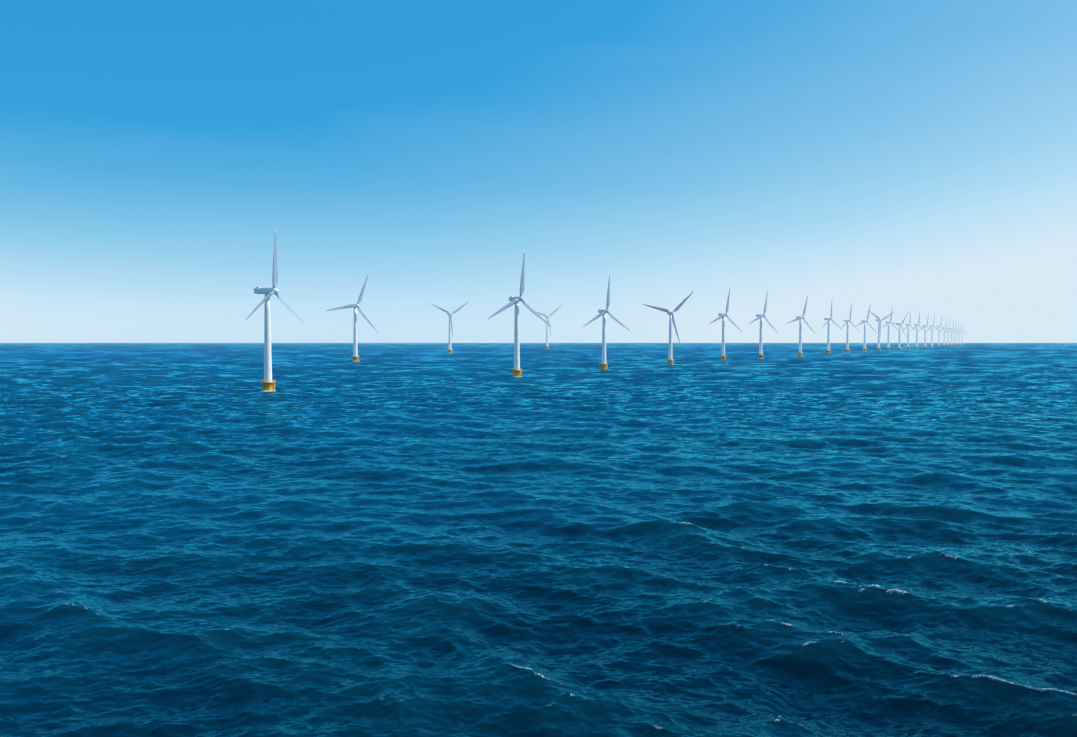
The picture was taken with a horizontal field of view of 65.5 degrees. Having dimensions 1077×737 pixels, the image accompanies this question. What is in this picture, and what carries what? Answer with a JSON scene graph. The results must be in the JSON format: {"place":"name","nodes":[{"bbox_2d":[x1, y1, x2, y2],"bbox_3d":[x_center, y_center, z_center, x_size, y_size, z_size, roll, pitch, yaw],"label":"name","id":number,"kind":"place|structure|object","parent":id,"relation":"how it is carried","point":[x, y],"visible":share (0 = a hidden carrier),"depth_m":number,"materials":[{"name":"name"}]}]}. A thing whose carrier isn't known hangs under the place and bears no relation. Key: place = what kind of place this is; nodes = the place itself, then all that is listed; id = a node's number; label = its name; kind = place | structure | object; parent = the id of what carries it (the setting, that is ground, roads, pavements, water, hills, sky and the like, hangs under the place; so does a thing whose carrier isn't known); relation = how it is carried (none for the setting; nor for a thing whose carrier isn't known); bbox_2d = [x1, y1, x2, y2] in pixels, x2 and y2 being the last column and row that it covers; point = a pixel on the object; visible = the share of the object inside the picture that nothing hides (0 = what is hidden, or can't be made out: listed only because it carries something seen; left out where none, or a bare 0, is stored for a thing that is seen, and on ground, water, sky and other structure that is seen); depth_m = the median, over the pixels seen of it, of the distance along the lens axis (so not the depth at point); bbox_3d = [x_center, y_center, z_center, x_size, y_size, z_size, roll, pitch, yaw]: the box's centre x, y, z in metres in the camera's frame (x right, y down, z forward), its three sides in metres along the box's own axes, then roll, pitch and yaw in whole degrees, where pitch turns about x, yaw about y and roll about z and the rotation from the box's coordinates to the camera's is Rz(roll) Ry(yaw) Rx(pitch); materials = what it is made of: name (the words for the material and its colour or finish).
{"place":"outdoors","nodes":[
{"label":"outdoors","id":0,"kind":"place"},
{"bbox_2d":[0,343,1076,736],"bbox_3d":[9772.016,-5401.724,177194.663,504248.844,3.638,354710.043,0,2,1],"label":"sea","id":1,"kind":"structure","parent":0,"point":[474,539],"depth_m":129.09,"materials":[{"name":"blue liquid"}]},
{"bbox_2d":[245,230,304,391],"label":"wind turbine","id":2,"kind":"object","parent":1,"relation":"on","point":[267,382],"visible":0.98,"depth_m":525.00,"materials":[{"name":"white paint"}]},
{"bbox_2d":[326,275,377,361],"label":"wind turbine","id":3,"kind":"object","parent":1,"relation":"on","point":[355,356],"visible":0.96,"depth_m":1351.78,"materials":[{"name":"white paint"}]},
{"bbox_2d":[431,301,468,352],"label":"wind turbine","id":4,"kind":"object","parent":1,"relation":"on","point":[450,327],"visible":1,"depth_m":2466.80,"materials":[{"name":"white paint"}]},
{"bbox_2d":[488,250,551,376],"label":"wind turbine","id":5,"kind":"object","parent":1,"relation":"on","point":[517,371],"visible":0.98,"depth_m":743.91,"materials":[{"name":"white paint"}]},
{"bbox_2d":[537,305,561,348],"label":"wind turbine","id":6,"kind":"object","parent":1,"relation":"on","point":[547,325],"visible":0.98,"depth_m":4167.52,"materials":[{"name":"white paint"}]},
{"bbox_2d":[583,275,629,368],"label":"wind turbine","id":7,"kind":"object","parent":1,"relation":"on","point":[603,312],"visible":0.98,"depth_m":958.02,"materials":[{"name":"white paint"}]},
{"bbox_2d":[643,291,693,364],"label":"wind turbine","id":8,"kind":"object","parent":1,"relation":"on","point":[670,359],"visible":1,"depth_m":1155.94,"materials":[{"name":"white paint"}]},
{"bbox_2d":[708,288,741,359],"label":"wind turbine","id":9,"kind":"object","parent":1,"relation":"on","point":[723,356],"visible":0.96,"depth_m":1455.25,"materials":[{"name":"white paint"}]},
{"bbox_2d":[749,291,776,358],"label":"wind turbine","id":10,"kind":"object","parent":1,"relation":"on","point":[760,355],"visible":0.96,"depth_m":1612.57,"materials":[{"name":"white paint"}]},
{"bbox_2d":[786,296,814,355],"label":"wind turbine","id":11,"kind":"object","parent":1,"relation":"on","point":[799,318],"visible":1,"depth_m":1880.70,"materials":[{"name":"white paint"}]},
{"bbox_2d":[821,302,839,353],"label":"wind turbine","id":12,"kind":"object","parent":1,"relation":"on","point":[828,350],"visible":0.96,"depth_m":2350.34,"materials":[{"name":"white paint"}]},
{"bbox_2d":[841,303,859,351],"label":"wind turbine","id":13,"kind":"object","parent":1,"relation":"on","point":[847,349],"visible":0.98,"depth_m":2685.86,"materials":[{"name":"white paint"}]},
{"bbox_2d":[856,303,876,350],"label":"wind turbine","id":14,"kind":"object","parent":1,"relation":"on","point":[864,348],"visible":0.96,"depth_m":3031.61,"materials":[{"name":"white paint"}]},
{"bbox_2d":[869,311,893,350],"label":"wind turbine","id":15,"kind":"object","parent":1,"relation":"on","point":[878,319],"visible":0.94,"depth_m":3277.51,"materials":[{"name":"white paint"}]},
{"bbox_2d":[881,310,899,349],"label":"wind turbine","id":16,"kind":"object","parent":1,"relation":"on","point":[888,340],"visible":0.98,"depth_m":3396.11,"materials":[{"name":"white paint"}]},
{"bbox_2d":[892,313,907,349],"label":"wind turbine","id":17,"kind":"object","parent":1,"relation":"on","point":[899,324],"visible":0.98,"depth_m":3523.14,"materials":[{"name":"white paint"}]},
{"bbox_2d":[904,310,917,348],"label":"wind turbine","id":18,"kind":"object","parent":1,"relation":"on","point":[908,325],"visible":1,"depth_m":4026.22,"materials":[{"name":"white paint"}]},
{"bbox_2d":[910,312,925,348],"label":"wind turbine","id":19,"kind":"object","parent":1,"relation":"on","point":[916,326],"visible":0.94,"depth_m":4270.05,"materials":[{"name":"white paint"}]},
{"bbox_2d":[918,313,933,347],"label":"wind turbine","id":20,"kind":"object","parent":1,"relation":"on","point":[925,326],"visible":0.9,"depth_m":4696.50,"materials":[{"name":"white paint"}]},
{"bbox_2d":[927,313,939,346],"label":"wind turbine","id":21,"kind":"object","parent":1,"relation":"on","point":[931,327],"visible":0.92,"depth_m":5635.87,"materials":[{"name":"white paint"}]},
{"bbox_2d":[935,317,946,346],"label":"wind turbine","id":22,"kind":"object","parent":1,"relation":"on","point":[939,332],"visible":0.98,"depth_m":6403.90,"materials":[{"name":"white paint"}]},
{"bbox_2d":[941,318,950,345],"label":"wind turbine","id":23,"kind":"object","parent":1,"relation":"on","point":[944,332],"visible":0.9,"depth_m":7043.87,"materials":[{"name":"white paint"}]},
{"bbox_2d":[946,319,954,345],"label":"wind turbine","id":24,"kind":"object","parent":1,"relation":"on","point":[947,344],"visible":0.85,"depth_m":8051.53,"materials":[{"name":"white paint"}]},
{"bbox_2d":[949,320,956,345],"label":"wind turbine","id":25,"kind":"object","parent":1,"relation":"on","point":[951,333],"visible":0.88,"depth_m":8804.78,"materials":[{"name":"white paint"}]},
{"bbox_2d":[953,324,961,345],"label":"wind turbine","id":26,"kind":"object","parent":1,"relation":"on","point":[954,335],"visible":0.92,"depth_m":9392.09,"materials":[{"name":"white paint"}]},
{"bbox_2d":[960,324,968,344],"bbox_3d":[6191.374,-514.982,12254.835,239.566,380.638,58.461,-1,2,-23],"label":"wind turbine","id":27,"kind":"object","parent":1,"relation":"on","point":[962,335],"visible":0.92,"depth_m":12250.26,"materials":[{"name":"white paint"}]},
{"bbox_2d":[0,0,1076,342],"label":"sky","id":28,"kind":"structure","parent":0,"point":[898,156],"materials":[{"name":"blue"}]}
]}

